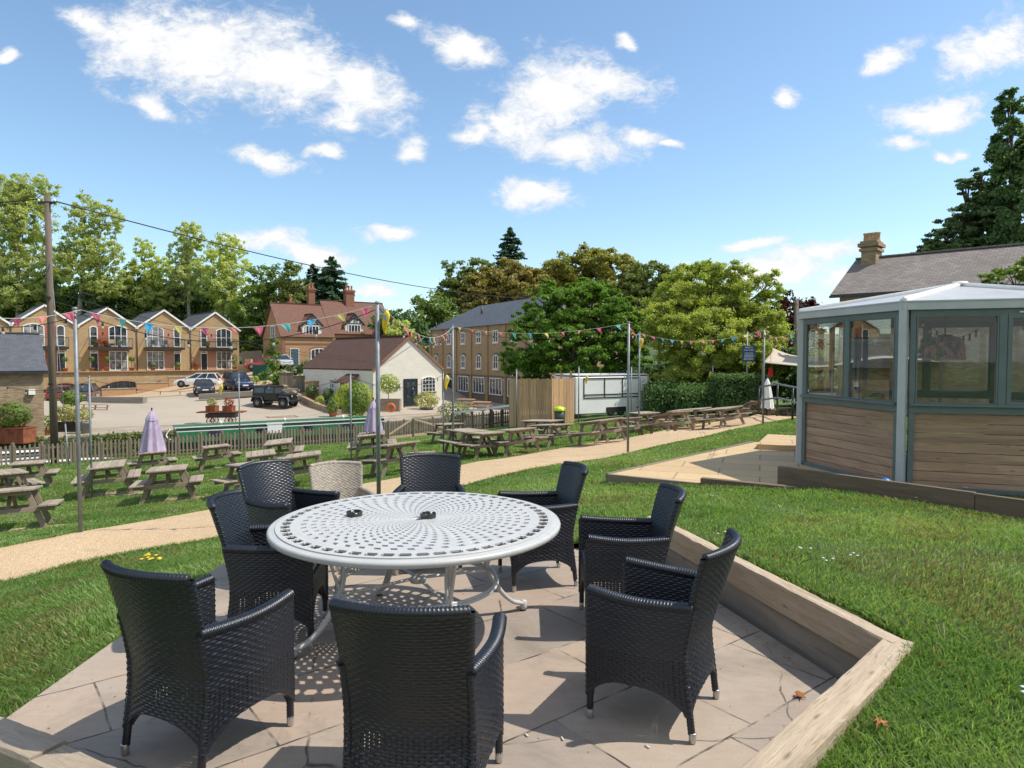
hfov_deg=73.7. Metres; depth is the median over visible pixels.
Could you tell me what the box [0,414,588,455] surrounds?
canal bank
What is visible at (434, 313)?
tree
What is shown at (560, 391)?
timber enclosure
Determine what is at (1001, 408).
window frame
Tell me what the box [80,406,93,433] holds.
potted plant
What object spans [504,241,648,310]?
tree
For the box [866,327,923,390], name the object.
window
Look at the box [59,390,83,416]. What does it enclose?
potted plant
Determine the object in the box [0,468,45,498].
picnic table
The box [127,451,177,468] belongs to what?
picnic table
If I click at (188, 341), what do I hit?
festoon lights
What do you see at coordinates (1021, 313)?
window
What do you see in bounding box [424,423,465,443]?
picnic table
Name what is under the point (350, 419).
steel post
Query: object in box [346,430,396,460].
picnic table
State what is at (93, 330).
window
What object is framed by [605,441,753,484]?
timber edging
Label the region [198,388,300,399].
timber baulk
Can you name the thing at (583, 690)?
leaf litter
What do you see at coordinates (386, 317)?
hanging bag
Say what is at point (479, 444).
picnic table
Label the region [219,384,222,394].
hanging bag
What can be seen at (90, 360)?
potted plant
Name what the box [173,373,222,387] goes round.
parked car
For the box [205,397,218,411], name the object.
box planter
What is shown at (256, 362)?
parked car
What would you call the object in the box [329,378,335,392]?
window
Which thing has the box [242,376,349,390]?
festoon lights
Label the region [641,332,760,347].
festoon lights
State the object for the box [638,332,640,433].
steel post
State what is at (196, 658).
wicker chair
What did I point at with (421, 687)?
wicker chair
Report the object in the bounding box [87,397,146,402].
timber baulk
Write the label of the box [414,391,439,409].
shrub
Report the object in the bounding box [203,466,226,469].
bare earth
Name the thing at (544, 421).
picnic table
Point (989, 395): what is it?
window frame
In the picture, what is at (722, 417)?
picnic table
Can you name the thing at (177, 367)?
potted plant
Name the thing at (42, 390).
festoon lights
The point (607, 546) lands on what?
wicker chair
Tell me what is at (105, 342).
potted plant
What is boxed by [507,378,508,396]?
window
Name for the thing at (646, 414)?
picnic table
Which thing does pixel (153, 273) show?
tree
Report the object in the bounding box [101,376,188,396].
ramp wall
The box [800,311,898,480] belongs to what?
window frame
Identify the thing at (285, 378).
slatted screen
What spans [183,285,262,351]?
tree
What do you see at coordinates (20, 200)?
overhead cable
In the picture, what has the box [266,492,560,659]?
round table
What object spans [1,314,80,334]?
festoon lights
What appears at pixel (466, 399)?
picnic table
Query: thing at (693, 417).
picnic table
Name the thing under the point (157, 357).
window
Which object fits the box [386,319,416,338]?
bush
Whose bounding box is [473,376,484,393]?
window
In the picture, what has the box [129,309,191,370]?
terraced house
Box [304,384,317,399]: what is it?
shrub
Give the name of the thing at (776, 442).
terrace step
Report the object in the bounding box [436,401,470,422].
shrub
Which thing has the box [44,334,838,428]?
hillside
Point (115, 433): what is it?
quay coping
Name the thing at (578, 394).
steel post
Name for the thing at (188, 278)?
tree
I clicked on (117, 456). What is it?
canal water
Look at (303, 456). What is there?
picnic table
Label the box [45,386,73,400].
parked car
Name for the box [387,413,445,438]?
rail fence
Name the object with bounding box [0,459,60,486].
picnic table
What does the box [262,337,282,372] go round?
young tree
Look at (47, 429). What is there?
potted plant
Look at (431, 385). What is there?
window
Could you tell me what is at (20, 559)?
gravel path
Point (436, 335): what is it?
window
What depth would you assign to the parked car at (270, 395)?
58.98 m
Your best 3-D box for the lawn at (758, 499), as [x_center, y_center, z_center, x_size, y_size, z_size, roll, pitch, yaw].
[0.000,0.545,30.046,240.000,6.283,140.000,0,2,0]
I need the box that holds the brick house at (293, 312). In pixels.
[261,283,393,366]
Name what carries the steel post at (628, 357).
on the lawn at (758, 499)
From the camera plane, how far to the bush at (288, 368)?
73.81 m
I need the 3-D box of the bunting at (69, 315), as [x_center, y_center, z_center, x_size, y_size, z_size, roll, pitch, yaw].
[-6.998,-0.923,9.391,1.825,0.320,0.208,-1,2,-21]
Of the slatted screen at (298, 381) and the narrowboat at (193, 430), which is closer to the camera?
the narrowboat at (193, 430)
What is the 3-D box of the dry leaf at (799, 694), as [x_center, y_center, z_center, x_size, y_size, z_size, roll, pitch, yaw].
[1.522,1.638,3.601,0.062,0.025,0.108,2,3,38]
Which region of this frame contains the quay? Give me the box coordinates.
[45,411,546,436]
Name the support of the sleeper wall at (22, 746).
on the lawn at (758, 499)
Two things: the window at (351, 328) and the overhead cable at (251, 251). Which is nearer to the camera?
the overhead cable at (251, 251)
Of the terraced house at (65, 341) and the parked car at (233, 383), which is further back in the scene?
the terraced house at (65, 341)
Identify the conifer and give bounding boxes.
[301,264,319,303]
[306,255,354,303]
[492,226,527,274]
[980,87,1023,244]
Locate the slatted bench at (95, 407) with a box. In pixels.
[80,404,111,409]
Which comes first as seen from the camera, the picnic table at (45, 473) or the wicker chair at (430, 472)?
the wicker chair at (430, 472)
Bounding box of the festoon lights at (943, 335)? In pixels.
[921,317,978,342]
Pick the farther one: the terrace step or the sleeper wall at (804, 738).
the terrace step
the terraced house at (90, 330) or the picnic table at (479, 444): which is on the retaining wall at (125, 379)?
the terraced house at (90, 330)
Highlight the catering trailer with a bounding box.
[555,373,648,415]
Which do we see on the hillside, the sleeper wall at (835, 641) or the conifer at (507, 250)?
the conifer at (507, 250)
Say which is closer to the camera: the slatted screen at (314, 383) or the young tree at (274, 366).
the slatted screen at (314, 383)
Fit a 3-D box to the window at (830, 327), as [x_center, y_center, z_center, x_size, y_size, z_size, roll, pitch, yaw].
[5.290,-0.431,11.812,0.936,1.170,0.036,-2,3,-41]
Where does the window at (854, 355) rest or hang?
in the summerhouse
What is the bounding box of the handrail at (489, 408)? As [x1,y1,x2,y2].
[451,405,508,426]
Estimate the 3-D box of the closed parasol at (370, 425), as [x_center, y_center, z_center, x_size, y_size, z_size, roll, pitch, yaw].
[-4.277,1.337,21.071,0.587,1.869,0.587,0,2,11]
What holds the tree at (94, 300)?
on the hillside
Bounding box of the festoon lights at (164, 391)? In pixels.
[94,375,239,394]
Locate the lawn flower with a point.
(149, 558)
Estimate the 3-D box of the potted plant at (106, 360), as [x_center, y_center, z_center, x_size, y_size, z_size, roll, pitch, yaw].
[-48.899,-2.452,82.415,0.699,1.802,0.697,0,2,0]
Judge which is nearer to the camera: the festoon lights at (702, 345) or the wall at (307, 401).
the festoon lights at (702, 345)
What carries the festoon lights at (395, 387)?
hanging from the steel post at (350, 419)
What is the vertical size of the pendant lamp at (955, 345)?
0.983 m
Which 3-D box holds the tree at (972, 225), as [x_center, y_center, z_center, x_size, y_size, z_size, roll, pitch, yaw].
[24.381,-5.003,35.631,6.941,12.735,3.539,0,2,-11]
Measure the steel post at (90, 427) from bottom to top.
3.110 m
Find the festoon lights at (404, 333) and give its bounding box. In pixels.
[379,308,451,347]
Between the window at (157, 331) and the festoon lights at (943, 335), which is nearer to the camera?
the festoon lights at (943, 335)
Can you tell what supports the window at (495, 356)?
in the brick mill
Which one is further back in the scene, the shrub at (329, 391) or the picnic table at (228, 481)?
the shrub at (329, 391)
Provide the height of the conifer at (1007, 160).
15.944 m
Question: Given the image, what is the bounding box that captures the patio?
[7,548,837,767]
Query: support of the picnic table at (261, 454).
on the lawn at (758, 499)
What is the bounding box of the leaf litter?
[48,588,826,766]
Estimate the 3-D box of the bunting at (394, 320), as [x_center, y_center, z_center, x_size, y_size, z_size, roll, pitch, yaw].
[-1.911,-1.248,15.588,0.245,0.665,11.452,0,2,1]
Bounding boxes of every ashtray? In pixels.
[346,509,362,517]
[420,511,435,518]
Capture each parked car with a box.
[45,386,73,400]
[73,383,101,399]
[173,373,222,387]
[193,379,215,394]
[222,371,253,390]
[245,357,280,369]
[251,385,300,407]
[270,355,293,366]
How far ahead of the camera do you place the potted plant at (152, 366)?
85.70 m
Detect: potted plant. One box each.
[44,415,49,435]
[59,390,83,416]
[61,356,67,371]
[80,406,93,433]
[88,356,94,370]
[92,340,97,346]
[102,340,107,346]
[103,356,109,370]
[129,356,134,370]
[150,362,155,369]
[174,362,180,369]
[193,362,199,369]
[231,354,237,368]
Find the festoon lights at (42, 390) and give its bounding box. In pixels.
[1,381,87,394]
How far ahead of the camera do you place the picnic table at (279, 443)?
21.70 m
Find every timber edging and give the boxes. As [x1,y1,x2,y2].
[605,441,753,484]
[700,477,785,488]
[777,466,1023,518]
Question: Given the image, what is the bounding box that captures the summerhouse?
[796,281,1023,495]
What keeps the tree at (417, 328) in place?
on the hillside
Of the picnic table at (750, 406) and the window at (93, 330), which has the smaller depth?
the picnic table at (750, 406)
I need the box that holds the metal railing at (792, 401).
[758,383,808,419]
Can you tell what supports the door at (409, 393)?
in the white cottage
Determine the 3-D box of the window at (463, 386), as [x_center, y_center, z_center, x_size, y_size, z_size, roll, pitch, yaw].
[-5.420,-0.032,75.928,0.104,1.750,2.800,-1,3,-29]
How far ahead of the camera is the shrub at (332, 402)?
51.86 m
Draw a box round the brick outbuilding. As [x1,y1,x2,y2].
[0,332,47,436]
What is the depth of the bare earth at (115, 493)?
17.45 m
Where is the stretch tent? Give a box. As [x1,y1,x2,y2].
[761,348,941,413]
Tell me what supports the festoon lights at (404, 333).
hanging from the steel post at (377, 360)
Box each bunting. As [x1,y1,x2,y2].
[0,310,79,326]
[82,305,374,337]
[379,304,451,343]
[454,323,626,338]
[640,330,760,343]
[763,328,797,341]
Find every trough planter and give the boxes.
[0,401,36,443]
[49,404,81,431]
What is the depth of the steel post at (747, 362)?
32.85 m
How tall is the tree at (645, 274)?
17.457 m
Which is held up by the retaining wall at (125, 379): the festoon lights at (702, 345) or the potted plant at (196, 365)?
the potted plant at (196, 365)
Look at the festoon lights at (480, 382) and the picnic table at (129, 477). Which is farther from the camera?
the festoon lights at (480, 382)
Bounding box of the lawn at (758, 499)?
[0,397,1023,767]
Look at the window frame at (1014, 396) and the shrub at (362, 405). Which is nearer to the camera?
the window frame at (1014, 396)
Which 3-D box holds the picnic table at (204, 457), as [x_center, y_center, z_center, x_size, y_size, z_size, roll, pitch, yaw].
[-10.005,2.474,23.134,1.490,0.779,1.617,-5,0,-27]
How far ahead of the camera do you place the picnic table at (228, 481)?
15.43 m
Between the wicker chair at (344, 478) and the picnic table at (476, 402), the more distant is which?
the picnic table at (476, 402)
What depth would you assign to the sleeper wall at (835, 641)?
4.26 m
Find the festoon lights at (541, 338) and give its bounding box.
[454,326,624,342]
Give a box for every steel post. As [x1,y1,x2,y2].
[72,307,82,532]
[88,376,92,497]
[238,373,240,451]
[349,373,352,460]
[375,301,381,493]
[442,371,443,451]
[451,325,454,452]
[516,369,517,427]
[578,366,578,422]
[627,321,629,451]
[630,366,631,411]
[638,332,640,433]
[746,331,747,373]
[762,329,764,422]
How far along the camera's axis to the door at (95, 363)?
82.32 m
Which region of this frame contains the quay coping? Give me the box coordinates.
[39,413,546,439]
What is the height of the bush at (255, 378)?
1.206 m
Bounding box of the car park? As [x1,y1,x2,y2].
[44,370,528,427]
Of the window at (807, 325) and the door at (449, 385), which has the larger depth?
the door at (449, 385)
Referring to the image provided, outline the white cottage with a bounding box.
[302,335,443,407]
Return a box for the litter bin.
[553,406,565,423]
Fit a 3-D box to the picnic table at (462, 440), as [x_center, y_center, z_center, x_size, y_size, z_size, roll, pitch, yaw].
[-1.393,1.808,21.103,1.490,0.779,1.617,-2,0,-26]
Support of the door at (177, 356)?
in the terraced house at (161, 354)
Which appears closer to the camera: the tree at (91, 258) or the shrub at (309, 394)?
the shrub at (309, 394)
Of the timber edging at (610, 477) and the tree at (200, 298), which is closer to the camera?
the timber edging at (610, 477)
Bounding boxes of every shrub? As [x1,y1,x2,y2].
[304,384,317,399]
[315,396,323,403]
[322,388,333,404]
[326,397,339,416]
[330,393,344,409]
[334,382,362,410]
[343,380,369,415]
[353,383,371,412]
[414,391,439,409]
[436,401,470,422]
[641,358,789,395]
[770,340,837,404]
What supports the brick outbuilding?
on the quay
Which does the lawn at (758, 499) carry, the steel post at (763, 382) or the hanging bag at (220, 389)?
the steel post at (763, 382)
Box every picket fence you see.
[0,415,448,466]
[451,409,508,428]
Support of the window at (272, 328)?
in the brick house at (293, 312)
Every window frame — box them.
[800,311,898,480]
[802,322,858,399]
[861,322,995,454]
[906,308,1023,495]
[1011,320,1023,400]
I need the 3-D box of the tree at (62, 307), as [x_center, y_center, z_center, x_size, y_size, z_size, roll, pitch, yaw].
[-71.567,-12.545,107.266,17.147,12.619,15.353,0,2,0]
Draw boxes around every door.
[57,354,65,371]
[90,353,98,370]
[174,353,180,369]
[201,353,207,369]
[290,348,298,365]
[403,379,417,406]
[447,379,451,388]
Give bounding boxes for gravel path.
[0,411,907,580]
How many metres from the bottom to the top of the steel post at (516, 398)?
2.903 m
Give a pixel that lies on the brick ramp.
(172, 390)
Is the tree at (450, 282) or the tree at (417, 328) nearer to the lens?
the tree at (417, 328)
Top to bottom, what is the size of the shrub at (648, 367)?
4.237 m
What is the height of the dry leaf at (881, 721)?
0.030 m
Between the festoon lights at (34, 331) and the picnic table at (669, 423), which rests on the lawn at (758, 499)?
the picnic table at (669, 423)
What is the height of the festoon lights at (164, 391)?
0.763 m
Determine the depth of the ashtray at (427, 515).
4.41 m
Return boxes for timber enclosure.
[509,371,573,426]
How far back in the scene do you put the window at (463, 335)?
75.67 m
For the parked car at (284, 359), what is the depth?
80.79 m
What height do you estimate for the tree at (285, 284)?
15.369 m
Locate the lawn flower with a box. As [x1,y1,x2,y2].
[139,553,161,563]
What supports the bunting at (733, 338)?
hanging from the steel post at (639, 382)
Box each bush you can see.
[251,376,259,382]
[258,369,300,383]
[284,360,308,375]
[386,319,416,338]
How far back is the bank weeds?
39.12 m
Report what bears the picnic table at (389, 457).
on the lawn at (758, 499)
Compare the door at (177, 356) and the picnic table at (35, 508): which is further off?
the door at (177, 356)
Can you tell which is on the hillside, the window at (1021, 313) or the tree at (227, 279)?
the tree at (227, 279)
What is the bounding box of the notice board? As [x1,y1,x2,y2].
[742,346,754,361]
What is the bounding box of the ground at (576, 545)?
[574,389,837,547]
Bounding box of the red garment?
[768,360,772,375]
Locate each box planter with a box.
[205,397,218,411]
[222,397,235,411]
[375,374,401,411]
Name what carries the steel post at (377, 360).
on the lawn at (758, 499)
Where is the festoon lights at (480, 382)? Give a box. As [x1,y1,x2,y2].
[445,372,514,384]
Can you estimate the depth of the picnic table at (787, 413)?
29.04 m
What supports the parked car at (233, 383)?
on the car park
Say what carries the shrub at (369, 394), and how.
on the car park
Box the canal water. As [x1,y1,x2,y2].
[45,432,423,457]
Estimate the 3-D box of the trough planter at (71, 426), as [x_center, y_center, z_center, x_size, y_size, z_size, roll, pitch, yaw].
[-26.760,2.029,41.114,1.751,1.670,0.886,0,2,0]
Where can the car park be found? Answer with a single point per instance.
(175, 409)
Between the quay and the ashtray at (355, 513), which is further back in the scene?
the quay
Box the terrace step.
[757,434,795,450]
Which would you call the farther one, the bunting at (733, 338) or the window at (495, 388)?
the window at (495, 388)
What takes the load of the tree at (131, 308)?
on the hillside
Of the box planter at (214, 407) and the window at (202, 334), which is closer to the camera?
the box planter at (214, 407)
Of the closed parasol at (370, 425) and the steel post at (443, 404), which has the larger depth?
the steel post at (443, 404)
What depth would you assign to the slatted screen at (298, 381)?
64.80 m
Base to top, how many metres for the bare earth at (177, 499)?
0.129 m
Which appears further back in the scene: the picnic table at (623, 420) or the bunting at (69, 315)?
the picnic table at (623, 420)
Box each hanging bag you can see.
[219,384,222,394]
[382,306,389,333]
[444,375,448,389]
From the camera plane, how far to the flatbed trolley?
45.75 m
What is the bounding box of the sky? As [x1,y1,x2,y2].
[0,0,1023,336]
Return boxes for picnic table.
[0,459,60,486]
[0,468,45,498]
[0,485,63,526]
[70,459,141,498]
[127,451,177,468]
[128,464,203,504]
[191,443,241,470]
[210,461,293,490]
[234,448,284,471]
[259,437,304,464]
[285,450,335,474]
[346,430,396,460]
[359,440,435,476]
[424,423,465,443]
[435,428,496,454]
[455,431,514,458]
[456,399,474,407]
[472,401,491,410]
[484,427,548,456]
[519,419,569,437]
[522,423,577,446]
[567,417,633,445]
[595,417,643,439]
[622,411,667,432]
[640,410,702,433]
[667,407,717,428]
[698,405,751,428]
[728,401,778,418]
[760,407,795,416]
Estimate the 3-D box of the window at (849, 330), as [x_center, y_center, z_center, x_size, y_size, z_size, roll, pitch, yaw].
[5.145,-0.349,9.789,0.036,1.170,0.936,0,2,-11]
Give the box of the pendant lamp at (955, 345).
[918,317,965,360]
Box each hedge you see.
[636,377,687,416]
[670,378,719,417]
[707,371,770,416]
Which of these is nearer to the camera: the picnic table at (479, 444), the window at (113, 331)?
the picnic table at (479, 444)
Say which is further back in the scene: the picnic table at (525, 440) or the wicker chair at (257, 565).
the picnic table at (525, 440)
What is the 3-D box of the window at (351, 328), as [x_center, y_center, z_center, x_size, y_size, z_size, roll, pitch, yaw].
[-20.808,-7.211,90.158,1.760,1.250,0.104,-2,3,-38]
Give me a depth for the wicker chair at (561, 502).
5.31 m
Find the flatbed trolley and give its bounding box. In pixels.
[196,411,246,422]
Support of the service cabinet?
on the brick ramp
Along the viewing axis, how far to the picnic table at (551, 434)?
22.83 m
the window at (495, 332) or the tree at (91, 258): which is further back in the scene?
the tree at (91, 258)
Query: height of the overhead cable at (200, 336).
2.900 m
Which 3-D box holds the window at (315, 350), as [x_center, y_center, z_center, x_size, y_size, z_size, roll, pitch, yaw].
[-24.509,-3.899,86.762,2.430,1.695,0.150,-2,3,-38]
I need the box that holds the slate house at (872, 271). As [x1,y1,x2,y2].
[829,232,1023,415]
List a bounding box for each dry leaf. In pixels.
[793,690,807,698]
[872,715,889,728]
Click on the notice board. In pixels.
(748, 353)
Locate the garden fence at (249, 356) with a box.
[237,350,261,372]
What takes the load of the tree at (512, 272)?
on the hillside
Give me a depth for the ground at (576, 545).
23.26 m
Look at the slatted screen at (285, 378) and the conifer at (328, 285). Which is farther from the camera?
the conifer at (328, 285)
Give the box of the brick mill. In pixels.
[427,297,632,410]
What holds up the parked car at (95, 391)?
on the car park
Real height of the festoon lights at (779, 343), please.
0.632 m
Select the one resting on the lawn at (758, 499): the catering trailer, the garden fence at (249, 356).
the catering trailer
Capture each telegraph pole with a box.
[37,195,58,463]
[789,299,803,398]
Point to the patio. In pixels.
(544, 646)
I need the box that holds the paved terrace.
[613,442,832,486]
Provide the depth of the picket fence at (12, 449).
32.09 m
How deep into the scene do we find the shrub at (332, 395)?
56.34 m
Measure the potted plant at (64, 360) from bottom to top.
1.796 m
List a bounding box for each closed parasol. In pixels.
[138,408,165,473]
[363,397,383,458]
[760,376,773,415]
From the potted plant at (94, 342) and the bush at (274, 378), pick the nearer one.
the bush at (274, 378)
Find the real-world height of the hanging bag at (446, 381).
0.561 m
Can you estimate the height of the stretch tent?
3.537 m
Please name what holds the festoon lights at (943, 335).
hanging from the summerhouse
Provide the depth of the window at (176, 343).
88.53 m
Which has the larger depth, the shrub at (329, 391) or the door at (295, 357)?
the door at (295, 357)
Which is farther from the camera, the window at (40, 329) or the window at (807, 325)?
the window at (40, 329)
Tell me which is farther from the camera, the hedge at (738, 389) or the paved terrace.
the hedge at (738, 389)
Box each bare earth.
[0,524,67,531]
[85,491,151,496]
[137,496,209,502]
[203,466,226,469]
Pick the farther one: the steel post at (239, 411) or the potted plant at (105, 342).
the potted plant at (105, 342)
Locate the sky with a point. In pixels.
(393, 140)
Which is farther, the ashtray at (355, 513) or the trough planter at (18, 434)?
the trough planter at (18, 434)
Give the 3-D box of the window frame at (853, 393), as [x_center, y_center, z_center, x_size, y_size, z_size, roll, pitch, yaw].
[5.672,0.100,12.182,2.117,2.420,0.108,-2,3,-41]
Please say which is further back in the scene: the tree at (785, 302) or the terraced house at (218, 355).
the terraced house at (218, 355)
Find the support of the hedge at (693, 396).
on the lawn at (758, 499)
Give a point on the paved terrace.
(750, 462)
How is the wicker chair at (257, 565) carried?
on the patio
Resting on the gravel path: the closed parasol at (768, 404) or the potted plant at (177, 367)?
the closed parasol at (768, 404)
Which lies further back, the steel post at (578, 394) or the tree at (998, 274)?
the steel post at (578, 394)
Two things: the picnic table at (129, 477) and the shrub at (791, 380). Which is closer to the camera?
the picnic table at (129, 477)
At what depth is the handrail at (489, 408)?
41.77 m
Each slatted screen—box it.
[279,372,293,387]
[293,375,304,391]
[304,381,318,397]
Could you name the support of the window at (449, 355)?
in the brick mill
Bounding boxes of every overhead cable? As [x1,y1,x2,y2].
[0,198,39,202]
[54,292,347,357]
[56,201,517,297]
[56,302,365,361]
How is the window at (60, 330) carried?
in the terraced house at (65, 341)
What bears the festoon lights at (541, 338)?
hanging from the steel post at (628, 357)
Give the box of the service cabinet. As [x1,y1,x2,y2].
[252,365,269,380]
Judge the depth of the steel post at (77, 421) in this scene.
9.81 m
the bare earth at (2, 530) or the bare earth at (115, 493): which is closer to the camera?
the bare earth at (2, 530)
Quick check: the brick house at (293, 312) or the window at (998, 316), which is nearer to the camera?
the window at (998, 316)
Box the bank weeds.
[0,429,172,451]
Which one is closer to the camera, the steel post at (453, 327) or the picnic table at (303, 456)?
the picnic table at (303, 456)
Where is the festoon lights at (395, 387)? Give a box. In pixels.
[352,376,440,390]
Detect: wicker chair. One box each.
[100,559,294,767]
[206,489,328,650]
[236,459,339,571]
[308,460,375,498]
[328,598,506,767]
[392,453,465,574]
[497,461,588,591]
[578,482,685,618]
[585,528,741,744]
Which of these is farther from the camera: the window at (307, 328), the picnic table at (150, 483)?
the window at (307, 328)
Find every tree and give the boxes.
[0,172,62,316]
[0,273,63,320]
[1,267,106,320]
[52,188,132,317]
[61,271,146,320]
[105,273,185,319]
[113,236,176,312]
[153,280,219,320]
[161,221,212,316]
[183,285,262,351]
[190,232,253,323]
[225,263,300,353]
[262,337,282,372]
[270,259,315,303]
[365,308,430,352]
[404,289,460,344]
[433,257,496,315]
[454,257,550,313]
[498,277,656,417]
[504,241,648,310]
[617,260,713,367]
[632,258,794,387]
[768,289,828,395]
[910,167,1023,252]
[977,256,1023,332]
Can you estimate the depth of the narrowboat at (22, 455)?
31.22 m
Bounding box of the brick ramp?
[104,371,273,396]
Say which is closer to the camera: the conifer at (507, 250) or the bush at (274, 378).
the bush at (274, 378)
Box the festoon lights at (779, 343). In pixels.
[763,332,797,347]
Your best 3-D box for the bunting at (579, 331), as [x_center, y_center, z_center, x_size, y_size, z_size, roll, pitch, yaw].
[0.494,-1.482,18.959,0.295,0.468,6.614,-2,3,-45]
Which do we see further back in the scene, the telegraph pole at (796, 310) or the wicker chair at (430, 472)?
the telegraph pole at (796, 310)
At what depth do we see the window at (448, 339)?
79.09 m
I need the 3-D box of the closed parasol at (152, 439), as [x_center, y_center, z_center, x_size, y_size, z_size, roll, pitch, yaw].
[-12.162,1.913,23.096,0.835,2.246,0.835,-2,3,-34]
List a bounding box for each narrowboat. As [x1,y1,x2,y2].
[2,447,106,464]
[166,415,385,453]
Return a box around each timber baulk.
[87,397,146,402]
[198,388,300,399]
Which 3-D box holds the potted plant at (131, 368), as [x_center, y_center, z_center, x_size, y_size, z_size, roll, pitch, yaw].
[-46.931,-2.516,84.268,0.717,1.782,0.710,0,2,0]
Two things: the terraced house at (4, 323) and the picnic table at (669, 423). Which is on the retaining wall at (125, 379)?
the terraced house at (4, 323)
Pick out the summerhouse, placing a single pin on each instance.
(974, 464)
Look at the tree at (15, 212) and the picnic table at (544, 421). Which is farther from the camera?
the tree at (15, 212)
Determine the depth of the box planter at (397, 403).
55.44 m
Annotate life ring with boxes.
[386,403,395,411]
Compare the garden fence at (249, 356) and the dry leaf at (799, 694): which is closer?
the dry leaf at (799, 694)
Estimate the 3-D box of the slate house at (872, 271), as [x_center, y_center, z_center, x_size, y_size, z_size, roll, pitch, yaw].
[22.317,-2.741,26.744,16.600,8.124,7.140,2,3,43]
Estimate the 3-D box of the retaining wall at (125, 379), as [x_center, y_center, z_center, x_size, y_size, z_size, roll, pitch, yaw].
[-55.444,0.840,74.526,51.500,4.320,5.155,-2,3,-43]
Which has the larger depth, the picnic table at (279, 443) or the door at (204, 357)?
the door at (204, 357)
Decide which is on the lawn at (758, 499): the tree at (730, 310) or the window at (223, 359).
the tree at (730, 310)
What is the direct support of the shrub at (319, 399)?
on the car park
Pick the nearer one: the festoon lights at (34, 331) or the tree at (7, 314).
the festoon lights at (34, 331)
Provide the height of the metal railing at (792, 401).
1.416 m
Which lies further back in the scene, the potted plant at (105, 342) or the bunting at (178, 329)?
the potted plant at (105, 342)
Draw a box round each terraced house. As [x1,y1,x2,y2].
[0,317,12,331]
[8,304,79,371]
[72,306,138,370]
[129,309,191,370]
[182,311,240,369]
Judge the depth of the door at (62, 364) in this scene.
79.90 m
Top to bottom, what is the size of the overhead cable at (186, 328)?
2.985 m
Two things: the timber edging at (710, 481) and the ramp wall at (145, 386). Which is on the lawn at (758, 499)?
the timber edging at (710, 481)
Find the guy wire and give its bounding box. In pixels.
[50,262,69,463]
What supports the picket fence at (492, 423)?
on the lawn at (758, 499)
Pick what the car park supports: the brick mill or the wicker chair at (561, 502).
the brick mill
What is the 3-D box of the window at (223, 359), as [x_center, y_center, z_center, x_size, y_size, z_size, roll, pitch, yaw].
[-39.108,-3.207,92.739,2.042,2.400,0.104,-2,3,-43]
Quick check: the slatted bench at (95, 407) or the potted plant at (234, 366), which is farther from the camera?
the potted plant at (234, 366)
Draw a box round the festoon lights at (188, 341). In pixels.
[81,310,374,349]
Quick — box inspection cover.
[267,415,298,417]
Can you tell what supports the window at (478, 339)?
in the brick mill
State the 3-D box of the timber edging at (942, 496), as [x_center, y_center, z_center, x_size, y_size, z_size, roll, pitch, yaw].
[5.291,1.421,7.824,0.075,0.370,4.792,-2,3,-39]
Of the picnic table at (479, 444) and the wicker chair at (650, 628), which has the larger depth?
the picnic table at (479, 444)
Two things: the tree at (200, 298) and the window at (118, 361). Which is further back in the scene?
the tree at (200, 298)
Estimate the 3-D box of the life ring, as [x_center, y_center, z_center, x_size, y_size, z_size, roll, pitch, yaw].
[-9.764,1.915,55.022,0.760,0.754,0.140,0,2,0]
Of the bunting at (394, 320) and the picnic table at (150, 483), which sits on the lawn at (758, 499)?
the picnic table at (150, 483)
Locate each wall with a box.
[0,716,115,767]
[43,369,237,396]
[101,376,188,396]
[282,385,340,414]
[646,516,901,678]
[741,635,914,767]
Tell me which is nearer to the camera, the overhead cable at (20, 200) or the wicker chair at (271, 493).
the wicker chair at (271, 493)
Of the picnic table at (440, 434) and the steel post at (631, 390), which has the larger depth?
the steel post at (631, 390)
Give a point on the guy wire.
(61, 381)
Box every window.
[23,323,44,345]
[56,325,64,345]
[89,326,97,345]
[108,325,127,346]
[109,351,127,370]
[146,326,163,346]
[147,351,164,369]
[173,329,180,346]
[200,330,206,346]
[216,328,230,347]
[216,352,231,368]
[270,326,274,337]
[305,325,318,334]
[310,347,324,359]
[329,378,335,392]
[348,324,360,331]
[422,377,436,392]
[434,334,437,345]
[447,334,451,344]
[447,353,451,368]
[458,376,468,391]
[460,332,465,344]
[460,353,465,368]
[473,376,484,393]
[475,331,481,343]
[475,353,481,369]
[489,377,502,395]
[492,330,498,343]
[492,353,498,369]
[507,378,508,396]
[805,321,844,397]
[808,325,831,393]
[834,326,855,391]
[847,317,895,402]
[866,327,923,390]
[915,315,999,404]
[929,326,990,391]
[1006,311,1023,405]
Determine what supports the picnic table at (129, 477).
on the lawn at (758, 499)
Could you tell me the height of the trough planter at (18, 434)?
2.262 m
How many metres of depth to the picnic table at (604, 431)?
20.77 m

